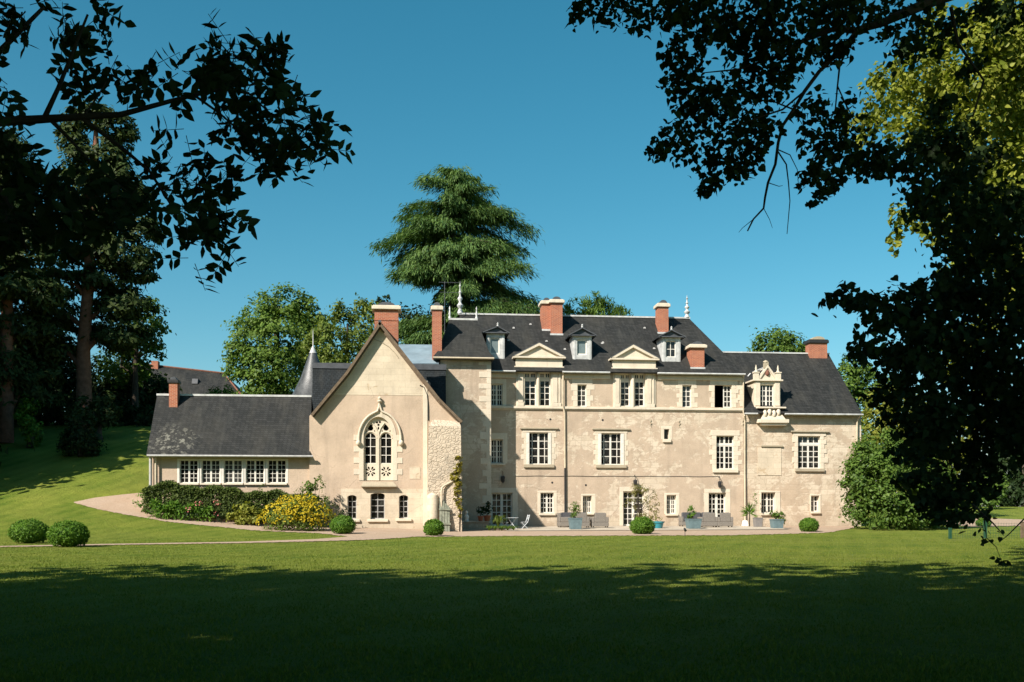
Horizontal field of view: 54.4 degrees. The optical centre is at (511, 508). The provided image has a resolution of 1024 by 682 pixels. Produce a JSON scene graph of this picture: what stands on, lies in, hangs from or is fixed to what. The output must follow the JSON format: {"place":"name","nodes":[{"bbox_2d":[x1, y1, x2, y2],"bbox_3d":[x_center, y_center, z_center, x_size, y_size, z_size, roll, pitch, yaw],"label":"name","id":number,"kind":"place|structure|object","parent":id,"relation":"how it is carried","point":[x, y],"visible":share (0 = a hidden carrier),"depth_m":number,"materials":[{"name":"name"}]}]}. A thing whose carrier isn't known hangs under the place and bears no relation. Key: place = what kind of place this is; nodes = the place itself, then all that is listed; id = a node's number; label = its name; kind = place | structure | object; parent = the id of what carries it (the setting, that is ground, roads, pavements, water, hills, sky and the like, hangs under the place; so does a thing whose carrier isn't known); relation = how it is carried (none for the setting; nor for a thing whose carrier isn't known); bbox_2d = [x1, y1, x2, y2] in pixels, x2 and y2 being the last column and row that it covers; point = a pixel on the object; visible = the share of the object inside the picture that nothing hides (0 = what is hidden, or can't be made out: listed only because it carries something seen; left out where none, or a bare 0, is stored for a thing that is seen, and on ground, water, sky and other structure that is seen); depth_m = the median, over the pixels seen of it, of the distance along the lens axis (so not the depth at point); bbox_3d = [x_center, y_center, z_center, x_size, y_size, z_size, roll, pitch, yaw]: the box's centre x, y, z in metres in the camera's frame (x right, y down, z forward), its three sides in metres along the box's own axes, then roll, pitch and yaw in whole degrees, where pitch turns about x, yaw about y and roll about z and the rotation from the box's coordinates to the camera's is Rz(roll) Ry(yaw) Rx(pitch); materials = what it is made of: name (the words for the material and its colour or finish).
{"place":"outdoors","nodes":[
{"label":"outdoors","id":0,"kind":"place"},
{"bbox_2d":[0,534,409,546],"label":"worn path","id":1,"kind":"structure","parent":0,"point":[367,537],"depth_m":44.03,"materials":[{"name":"beige gravel"}]},
{"bbox_2d":[371,294,538,344],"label":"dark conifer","id":2,"kind":"object","parent":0,"point":[403,315],"visible":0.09,"depth_m":97.95,"materials":[{"name":"green plant"}]},
{"bbox_2d":[74,493,853,536],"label":"gravel path","id":3,"kind":"structure","parent":0,"point":[122,504],"depth_m":56.19,"materials":[{"name":"beige gravel"}]},
{"bbox_2d":[141,480,319,524],"bbox_3d":[-15.756,-0.274,56.040,9.790,2.720,1.356,0,0,-6],"label":"hedge","id":4,"kind":"object","parent":3,"relation":"on","point":[228,497],"visible":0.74,"depth_m":55.50,"materials":[{"name":"green plant"}]},
{"bbox_2d":[294,474,329,505],"bbox_3d":[-11.288,-0.412,56.282,2.069,3.070,1.008,0,0,-6],"label":"tall shrub","id":5,"kind":"object","parent":3,"relation":"on","point":[309,488],"visible":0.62,"depth_m":56.30,"materials":[{"name":"green plant"}]},
{"bbox_2d":[329,514,356,533],"bbox_3d":[-8.731,0.813,51.427,1.443,1.053,1.395,0,0,26],"label":"topiary ball","id":6,"kind":"object","parent":3,"relation":"on","point":[342,524],"visible":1,"depth_m":51.05,"materials":[{"name":"green plant"}]},
{"bbox_2d":[439,498,450,531],"bbox_3d":[-3.858,0.388,57.160,0.670,1.950,0.340,0,0,-6],"label":"old door","id":7,"kind":"structure","parent":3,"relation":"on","point":[447,509],"depth_m":57.15,"materials":[{"name":"grey wood"}]},
{"bbox_2d":[488,515,507,529],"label":"arching plant","id":8,"kind":"object","parent":3,"relation":"on","point":[498,520],"visible":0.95,"depth_m":59.56,"materials":[{"name":"green plant"}]},
{"bbox_2d":[629,516,655,533],"bbox_3d":[7.164,0.940,54.698,1.466,1.032,1.510,0,0,-33],"label":"topiary ball","id":9,"kind":"object","parent":3,"relation":"on","point":[642,525],"visible":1,"depth_m":54.28,"materials":[{"name":"green plant"}]},
{"bbox_2d":[0,422,1023,681],"bbox_3d":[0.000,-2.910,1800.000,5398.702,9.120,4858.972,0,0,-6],"label":"lawn","id":10,"kind":"structure","parent":0,"point":[44,476],"depth_m":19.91,"materials":[{"name":"green plant"}]},
{"bbox_2d":[7,518,49,542],"bbox_3d":[-20.720,0.951,42.716,1.777,1.104,1.766,0,0,-6],"label":"topiary ball","id":11,"kind":"object","parent":10,"relation":"on","point":[32,530],"visible":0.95,"depth_m":42.24,"materials":[{"name":"green plant"}]},
{"bbox_2d":[13,393,45,447],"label":"hill bush","id":12,"kind":"object","parent":10,"relation":"on","point":[31,428],"visible":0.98,"depth_m":70.29,"materials":[{"name":"green plant"}]},
{"bbox_2d":[0,126,75,442],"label":"redwood tree","id":13,"kind":"object","parent":10,"relation":"on","point":[22,375],"visible":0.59,"depth_m":71.91,"materials":[{"name":"green plant"}]},
{"bbox_2d":[31,329,98,419],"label":"laurel tree","id":14,"kind":"object","parent":10,"relation":"on","point":[70,372],"visible":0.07,"depth_m":88.59,"materials":[{"name":"green plant"}]},
{"bbox_2d":[45,520,89,546],"bbox_3d":[-16.923,0.963,38.042,1.618,1.081,1.647,0,0,10],"label":"topiary ball","id":15,"kind":"object","parent":10,"relation":"on","point":[67,533],"visible":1,"depth_m":37.59,"materials":[{"name":"green plant"}]},
{"bbox_2d":[56,406,108,456],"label":"hill bush","id":16,"kind":"object","parent":10,"relation":"on","point":[84,441],"visible":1,"depth_m":67.64,"materials":[{"name":"green plant"}]},
{"bbox_2d":[14,389,153,426],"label":"hill bush","id":17,"kind":"object","parent":10,"relation":"on","point":[139,419],"visible":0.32,"depth_m":79.42,"materials":[{"name":"green plant"}]},
{"bbox_2d":[64,390,124,439],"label":"hill bush","id":18,"kind":"object","parent":10,"relation":"on","point":[109,413],"visible":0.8,"depth_m":72.69,"materials":[{"name":"green plant"}]},
{"bbox_2d":[17,99,176,430],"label":"redwood tree","id":19,"kind":"object","parent":10,"relation":"on","point":[115,304],"visible":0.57,"depth_m":75.60,"materials":[{"name":"green plant"}]},
{"bbox_2d":[67,350,182,421],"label":"laurel tree","id":20,"kind":"object","parent":10,"relation":"on","point":[153,385],"visible":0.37,"depth_m":86.81,"materials":[{"name":"green plant"}]},
{"bbox_2d":[92,296,171,417],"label":"leafy tree","id":21,"kind":"object","parent":10,"relation":"on","point":[137,362],"visible":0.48,"depth_m":84.01,"materials":[{"name":"green plant"}]},
{"bbox_2d":[132,491,150,511],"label":"grey bush","id":22,"kind":"object","parent":10,"relation":"on","point":[138,504],"visible":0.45,"depth_m":55.90,"materials":[{"name":"green plant"}]},
{"bbox_2d":[0,0,355,293],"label":"overhanging tree","id":23,"kind":"object","parent":10,"relation":"on","point":[220,76],"visible":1,"depth_m":6.93,"materials":[{"name":"green plant"}]},
{"bbox_2d":[146,498,214,521],"bbox_3d":[-18.282,0.155,55.102,3.800,1.569,1.114,0,0,-6],"label":"leafy border","id":24,"kind":"object","parent":10,"relation":"on","point":[170,507],"visible":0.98,"depth_m":54.89,"materials":[{"name":"green plant"}]},
{"bbox_2d":[140,361,241,393],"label":"outbuilding","id":25,"kind":"structure","parent":10,"relation":"on","point":[194,381],"depth_m":107.44,"materials":[{"name":"stone"}]},
{"bbox_2d":[198,384,233,393],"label":"lit bush","id":26,"kind":"object","parent":10,"relation":"on","point":[224,391],"visible":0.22,"depth_m":83.77,"materials":[{"name":"green plant"}]},
{"bbox_2d":[226,501,262,524],"bbox_3d":[-14.684,0.385,55.134,2.248,1.625,1.415,0,0,-6],"label":"lime bush","id":27,"kind":"object","parent":10,"relation":"on","point":[251,512],"visible":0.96,"depth_m":54.90,"materials":[{"name":"yellow plant"}]},
{"bbox_2d":[217,282,334,394],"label":"broadleaf tree","id":28,"kind":"object","parent":10,"relation":"on","point":[257,358],"visible":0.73,"depth_m":101.14,"materials":[{"name":"green plant"}]},
{"bbox_2d":[255,490,339,530],"bbox_3d":[-11.522,0.274,53.544,4.512,2.658,2.425,0,0,-6],"label":"flowering shrub","id":29,"kind":"object","parent":10,"relation":"on","point":[301,510],"visible":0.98,"depth_m":53.20,"materials":[{"name":"yellow plant"}]},
{"bbox_2d":[290,292,377,378],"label":"broadleaf tree","id":30,"kind":"object","parent":10,"relation":"on","point":[348,344],"visible":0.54,"depth_m":86.79,"materials":[{"name":"green plant"}]},
{"bbox_2d":[325,497,350,516],"bbox_3d":[-9.905,0.347,56.085,1.635,1.978,1.126,0,0,-6],"label":"lavender bush","id":31,"kind":"object","parent":10,"relation":"on","point":[342,512],"visible":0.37,"depth_m":56.03,"materials":[{"name":"green plant"}]},
{"bbox_2d":[423,518,444,535],"bbox_3d":[-4.034,0.976,51.221,1.183,0.967,1.153,0,0,41],"label":"topiary ball","id":32,"kind":"object","parent":10,"relation":"on","point":[433,527],"visible":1,"depth_m":50.94,"materials":[{"name":"green plant"}]},
{"bbox_2d":[368,163,544,344],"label":"cedar tree","id":33,"kind":"object","parent":10,"relation":"on","point":[470,264],"visible":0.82,"depth_m":93.83,"materials":[{"name":"green plant"}]},
{"bbox_2d":[146,281,863,531],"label":"manor house","id":34,"kind":"structure","parent":10,"relation":"on","point":[547,414],"depth_m":66.27,"materials":[{"name":"beige stone"}]},
{"bbox_2d":[177,459,199,484],"bbox_3d":[-18.476,-2.075,56.917,1.278,1.507,0.320,0,0,-6],"label":"window","id":35,"kind":"structure","parent":34,"relation":"in","point":[187,469],"depth_m":57.01,"materials":[{"name":"white paint"}]},
{"bbox_2d":[199,459,221,484],"bbox_3d":[-17.257,-2.079,57.035,1.282,1.510,0.320,0,0,-6],"label":"window","id":36,"kind":"structure","parent":34,"relation":"in","point":[210,471],"depth_m":57.12,"materials":[{"name":"white paint"}]},
{"bbox_2d":[222,459,243,484],"bbox_3d":[-16.014,-2.083,57.154,1.286,1.513,0.320,0,0,-6],"label":"window","id":37,"kind":"structure","parent":34,"relation":"in","point":[232,469],"depth_m":57.24,"materials":[{"name":"white paint"}]},
{"bbox_2d":[244,459,265,484],"bbox_3d":[-14.785,-2.088,57.273,1.291,1.516,0.320,0,0,-6],"label":"window","id":38,"kind":"structure","parent":34,"relation":"in","point":[254,469],"depth_m":57.36,"materials":[{"name":"white paint"}]},
{"bbox_2d":[266,459,287,484],"bbox_3d":[-13.551,-2.092,57.392,1.295,1.519,0.320,0,0,-6],"label":"window","id":39,"kind":"structure","parent":34,"relation":"in","point":[276,469],"depth_m":57.48,"materials":[{"name":"white paint"}]},
{"bbox_2d":[347,495,359,521],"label":"window","id":40,"kind":"structure","parent":34,"relation":"in","point":[351,500],"depth_m":57.82,"materials":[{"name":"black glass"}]},
{"bbox_2d":[367,493,387,521],"bbox_3d":[-7.788,-0.047,57.781,1.200,1.686,0.410,0,0,-6],"label":"window","id":41,"kind":"structure","parent":34,"relation":"in","point":[377,500],"depth_m":57.95,"materials":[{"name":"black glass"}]},
{"bbox_2d":[354,396,402,486],"bbox_3d":[-7.731,-3.847,57.706,2.856,5.235,0.610,0,0,-6],"label":"gothic window","id":42,"kind":"structure","parent":34,"relation":"in","point":[376,443],"depth_m":57.82,"materials":[{"name":"stone"}]},
{"bbox_2d":[396,495,411,520],"bbox_3d":[-6.298,-0.005,57.924,0.908,1.520,0.410,0,0,-6],"label":"window","id":43,"kind":"structure","parent":34,"relation":"in","point":[403,499],"depth_m":58.09,"materials":[{"name":"black glass"}]},
{"bbox_2d":[449,455,463,531],"bbox_3d":[-3.207,-0.840,57.467,0.821,4.434,0.490,0,0,-6],"label":"climbing ivy","id":44,"kind":"object","parent":34,"relation":"attached to","point":[456,477],"visible":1,"depth_m":57.42,"materials":[{"name":"green plant"}]},
{"bbox_2d":[491,379,505,405],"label":"window","id":45,"kind":"structure","parent":34,"relation":"in","point":[498,386],"depth_m":66.08,"materials":[{"name":"white paint"}]},
{"bbox_2d":[491,433,506,464],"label":"window","id":46,"kind":"structure","parent":34,"relation":"in","point":[498,440],"depth_m":66.06,"materials":[{"name":"white paint"}]},
{"bbox_2d":[491,488,517,525],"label":"door","id":47,"kind":"structure","parent":34,"relation":"in","point":[504,501],"depth_m":66.16,"materials":[{"name":"white paint"}]},
{"bbox_2d":[525,373,535,404],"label":"window","id":48,"kind":"structure","parent":34,"relation":"in","point":[530,378],"depth_m":66.40,"materials":[{"name":"white paint"}]},
{"bbox_2d":[511,342,565,405],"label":"pediment window","id":49,"kind":"structure","parent":34,"relation":"in","point":[538,354],"depth_m":66.05,"materials":[{"name":"stone"}]},
{"bbox_2d":[520,427,558,467],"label":"window","id":50,"kind":"structure","parent":34,"relation":"in","point":[539,446],"depth_m":66.25,"materials":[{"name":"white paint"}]},
{"bbox_2d":[540,373,549,404],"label":"window","id":51,"kind":"structure","parent":34,"relation":"in","point":[544,377],"depth_m":66.49,"materials":[{"name":"white paint"}]},
{"bbox_2d":[538,491,556,514],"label":"window","id":52,"kind":"structure","parent":34,"relation":"in","point":[547,500],"depth_m":66.40,"materials":[{"name":"white paint"}]},
{"bbox_2d":[571,379,594,406],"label":"window","id":53,"kind":"structure","parent":34,"relation":"in","point":[581,392],"depth_m":66.49,"materials":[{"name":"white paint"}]},
{"bbox_2d":[581,494,595,514],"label":"window","id":54,"kind":"structure","parent":34,"relation":"in","point":[588,501],"depth_m":66.60,"materials":[{"name":"white paint"}]},
{"bbox_2d":[592,428,629,467],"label":"window","id":55,"kind":"structure","parent":34,"relation":"in","point":[611,443],"depth_m":66.73,"materials":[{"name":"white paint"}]},
{"bbox_2d":[621,374,629,405],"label":"window","id":56,"kind":"structure","parent":34,"relation":"in","point":[625,378],"depth_m":67.01,"materials":[{"name":"white paint"}]},
{"bbox_2d":[608,344,659,406],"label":"pediment window","id":57,"kind":"structure","parent":34,"relation":"in","point":[633,356],"depth_m":66.66,"materials":[{"name":"stone"}]},
{"bbox_2d":[620,487,648,525],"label":"door","id":58,"kind":"structure","parent":34,"relation":"in","point":[626,510],"depth_m":66.99,"materials":[{"name":"white paint"}]},
{"bbox_2d":[635,374,643,405],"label":"window","id":59,"kind":"structure","parent":34,"relation":"in","point":[639,378],"depth_m":67.10,"materials":[{"name":"white paint"}]},
{"bbox_2d":[661,426,671,441],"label":"window","id":60,"kind":"structure","parent":34,"relation":"in","point":[666,431],"depth_m":67.01,"materials":[{"name":"white paint"}]},
{"bbox_2d":[664,493,678,515],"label":"window","id":61,"kind":"structure","parent":34,"relation":"in","point":[671,500],"depth_m":67.25,"materials":[{"name":"white paint"}]},
{"bbox_2d":[676,380,697,406],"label":"window","id":62,"kind":"structure","parent":34,"relation":"in","point":[686,396],"depth_m":67.17,"materials":[{"name":"white paint"}]},
{"bbox_2d":[704,489,729,516],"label":"door","id":63,"kind":"structure","parent":34,"relation":"in","point":[717,501],"depth_m":67.57,"materials":[{"name":"white paint"}]},
{"bbox_2d":[709,380,738,407],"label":"window","id":64,"kind":"structure","parent":34,"relation":"in","point":[723,392],"depth_m":67.55,"materials":[{"name":"white paint"}]},
{"bbox_2d":[709,430,741,472],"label":"window","id":65,"kind":"structure","parent":34,"relation":"in","point":[725,454],"depth_m":67.47,"materials":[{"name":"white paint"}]},
{"bbox_2d":[760,491,779,514],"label":"window","id":66,"kind":"structure","parent":34,"relation":"in","point":[769,500],"depth_m":67.95,"materials":[{"name":"white paint"}]},
{"bbox_2d":[791,431,828,471],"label":"window","id":67,"kind":"structure","parent":34,"relation":"in","point":[809,450],"depth_m":68.11,"materials":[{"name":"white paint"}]},
{"bbox_2d":[810,494,820,513],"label":"window","id":68,"kind":"structure","parent":34,"relation":"in","point":[815,499],"depth_m":68.24,"materials":[{"name":"white paint"}]},
{"bbox_2d":[0,322,1020,465],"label":"woods","id":69,"kind":"object","parent":10,"relation":"on","point":[6,450],"visible":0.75,"depth_m":65.25,"materials":[{"name":"green plant"}]},
{"bbox_2d":[562,290,633,315],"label":"broadleaf tree","id":70,"kind":"object","parent":10,"relation":"on","point":[601,306],"visible":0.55,"depth_m":101.47,"materials":[{"name":"green plant"}]},
{"bbox_2d":[746,323,807,352],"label":"broadleaf tree","id":71,"kind":"object","parent":10,"relation":"on","point":[788,342],"visible":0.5,"depth_m":101.42,"materials":[{"name":"green plant"}]},
{"bbox_2d":[564,0,1023,566],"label":"overhanging tree","id":72,"kind":"object","parent":10,"relation":"on","point":[966,374],"visible":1,"depth_m":11.99,"materials":[{"name":"green plant"}]},
{"bbox_2d":[798,517,819,531],"bbox_3d":[17.274,0.960,57.886,1.272,0.911,1.236,0,0,-18],"label":"topiary ball","id":73,"kind":"object","parent":10,"relation":"on","point":[808,524],"visible":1,"depth_m":57.57,"materials":[{"name":"green plant"}]},
{"bbox_2d":[837,353,889,446],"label":"broadleaf tree","id":74,"kind":"object","parent":10,"relation":"on","point":[855,383],"visible":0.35,"depth_m":95.31,"materials":[{"name":"green plant"}]},
{"bbox_2d":[852,516,893,527],"bbox_3d":[23.633,1.008,63.216,4.481,1.013,1.146,0,0,-6],"label":"ground shrub","id":75,"kind":"object","parent":10,"relation":"on","point":[857,524],"visible":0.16,"depth_m":62.93,"materials":[{"name":"green plant"}]},
{"bbox_2d":[836,427,972,530],"bbox_3d":[24.971,-1.772,61.680,10.108,6.956,5.597,0,0,-18],"label":"shrub","id":76,"kind":"object","parent":10,"relation":"on","point":[864,494],"visible":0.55,"depth_m":60.15,"materials":[{"name":"green plant"}]},
{"bbox_2d":[858,381,981,507],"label":"yellowish tree","id":77,"kind":"object","parent":10,"relation":"on","point":[867,415],"visible":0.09,"depth_m":80.92,"materials":[{"name":"green plant"}]},
{"bbox_2d":[843,0,1023,431],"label":"maple tree","id":78,"kind":"object","parent":10,"relation":"on","point":[1001,101],"visible":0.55,"depth_m":26.00,"materials":[{"name":"green plant"}]},
{"bbox_2d":[975,517,991,526],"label":"topiary ball","id":79,"kind":"object","parent":10,"relation":"on","point":[979,522],"visible":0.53,"depth_m":66.47,"materials":[{"name":"green plant"}]},
{"bbox_2d":[948,521,1023,538],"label":"wire fence","id":80,"kind":"object","parent":10,"relation":"on","point":[1020,528],"visible":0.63,"depth_m":49.16,"materials":[{"name":"grey paint"}]},
{"bbox_2d":[970,473,1010,508],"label":"distant shrub","id":81,"kind":"object","parent":10,"relation":"on","point":[991,504],"visible":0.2,"depth_m":99.03,"materials":[{"name":"green plant"}]},
{"bbox_2d":[961,421,1023,506],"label":"dark tree","id":82,"kind":"object","parent":10,"relation":"on","point":[1015,495],"visible":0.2,"depth_m":112.16,"materials":[{"name":"green plant"}]},
{"bbox_2d":[0,0,1023,506],"label":"sky","id":83,"kind":"structure","parent":0,"point":[564,120],"materials":[{"name":"blue"}]},
{"bbox_2d":[499,526,784,530],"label":"terrace","id":84,"kind":"structure","parent":0,"point":[533,528],"depth_m":60.91,"materials":[{"name":"beige gravel"}]},
{"bbox_2d":[462,521,488,529],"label":"wall","id":85,"kind":"structure","parent":84,"relation":"on","point":[475,525],"depth_m":60.35,"materials":[{"name":"grey stone"}]},
{"bbox_2d":[464,511,468,520],"bbox_3d":[-2.756,0.475,60.511,0.280,0.660,0.273,0,0,-6],"label":"garden statue","id":86,"kind":"object","parent":85,"relation":"on","point":[466,516],"visible":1,"depth_m":60.43,"materials":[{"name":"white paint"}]},
{"bbox_2d":[476,506,484,520],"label":"potted plant","id":87,"kind":"object","parent":85,"relation":"on","point":[480,512],"visible":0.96,"depth_m":61.14,"materials":[{"name":"green plant"}]},
{"bbox_2d":[481,501,492,520],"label":"potted plant","id":88,"kind":"object","parent":85,"relation":"on","point":[486,511],"visible":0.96,"depth_m":61.40,"materials":[{"name":"green plant"}]},
{"bbox_2d":[482,525,518,530],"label":"border plant","id":89,"kind":"object","parent":84,"relation":"on","point":[489,527],"visible":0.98,"depth_m":58.80,"materials":[{"name":"green plant"}]},
{"bbox_2d":[557,513,570,526],"bbox_3d":[3.315,0.750,63.104,0.820,0.940,1.010,0,0,-6],"label":"wicker armchair","id":90,"kind":"object","parent":84,"relation":"on","point":[562,520],"visible":0.82,"depth_m":62.61,"materials":[{"name":"wicker"}]},
{"bbox_2d":[561,512,584,526],"bbox_3d":[4.052,0.745,64.883,1.960,0.940,0.820,0,0,-6],"label":"wicker sofa","id":91,"kind":"object","parent":84,"relation":"on","point":[566,514],"visible":0.12,"depth_m":64.98,"materials":[{"name":"wicker"}]},
{"bbox_2d":[568,501,582,528],"bbox_3d":[3.796,0.423,60.135,0.853,1.686,0.883,0,0,-6],"label":"planter","id":92,"kind":"object","parent":84,"relation":"on","point":[575,522],"visible":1,"depth_m":59.83,"materials":[{"name":"metal"}]},
{"bbox_2d":[572,513,589,527],"bbox_3d":[4.286,0.759,62.394,1.060,0.940,0.820,0,0,-6],"label":"wicker armchair","id":93,"kind":"object","parent":84,"relation":"on","point":[585,521],"visible":0.48,"depth_m":62.01,"materials":[{"name":"wicker"}]},
{"bbox_2d":[590,513,608,527],"bbox_3d":[5.488,0.757,62.510,1.060,0.940,0.820,0,0,-6],"label":"wicker armchair","id":94,"kind":"object","parent":84,"relation":"on","point":[599,520],"visible":1,"depth_m":62.11,"materials":[{"name":"wicker"}]},
{"bbox_2d":[623,483,659,519],"bbox_3d":[8.137,-0.197,62.208,2.508,2.834,1.232,0,0,-6],"label":"feathery tree","id":95,"kind":"object","parent":84,"relation":"on","point":[639,510],"visible":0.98,"depth_m":62.09,"materials":[{"name":"green plant"}]},
{"bbox_2d":[653,516,664,527],"bbox_3d":[9.029,0.822,61.444,0.792,0.821,0.780,0,0,-6],"label":"glazed pot","id":96,"kind":"object","parent":84,"relation":"on","point":[660,523],"visible":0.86,"depth_m":61.19,"materials":[{"name":"teal ceramic"}]},
{"bbox_2d":[685,505,701,528],"bbox_3d":[11.070,0.502,60.837,0.899,1.491,0.869,0,0,-6],"label":"planter","id":97,"kind":"object","parent":84,"relation":"on","point":[691,522],"visible":1,"depth_m":60.50,"materials":[{"name":"metal"}]},
{"bbox_2d":[678,512,709,525],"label":"wicker sofa","id":98,"kind":"object","parent":84,"relation":"on","point":[681,519],"visible":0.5,"depth_m":65.75,"materials":[{"name":"wicker"}]},
{"bbox_2d":[697,513,717,526],"bbox_3d":[12.416,0.749,63.177,1.110,0.940,0.820,0,0,-6],"label":"wicker armchair","id":99,"kind":"object","parent":84,"relation":"on","point":[709,519],"visible":0.81,"depth_m":62.77,"materials":[{"name":"wicker"}]},
{"bbox_2d":[715,513,732,526],"bbox_3d":[13.459,0.748,63.277,1.010,0.940,0.820,0,0,-6],"label":"wicker armchair","id":100,"kind":"object","parent":84,"relation":"on","point":[725,519],"visible":0.91,"depth_m":62.87,"materials":[{"name":"wicker"}]},
{"bbox_2d":[740,502,757,525],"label":"yucca plant","id":101,"kind":"object","parent":84,"relation":"on","point":[748,508],"visible":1,"depth_m":65.01,"materials":[{"name":"green plant"}]},
{"bbox_2d":[752,516,762,526],"bbox_3d":[15.775,0.798,63.902,0.530,0.805,0.530,0,0,-6],"label":"pot","id":102,"kind":"object","parent":84,"relation":"on","point":[757,522],"visible":1,"depth_m":63.68,"materials":[{"name":"ceramic"}]},
{"bbox_2d":[769,510,785,527],"bbox_3d":[16.412,0.684,61.536,1.019,1.152,0.753,0,0,-6],"label":"planter","id":103,"kind":"object","parent":84,"relation":"on","point":[777,523],"visible":0.98,"depth_m":61.32,"materials":[{"name":"metal"}]},
{"bbox_2d":[958,518,1023,526],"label":"gravel drive","id":104,"kind":"structure","parent":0,"point":[1012,522],"depth_m":74.91,"materials":[{"name":"beige gravel"}]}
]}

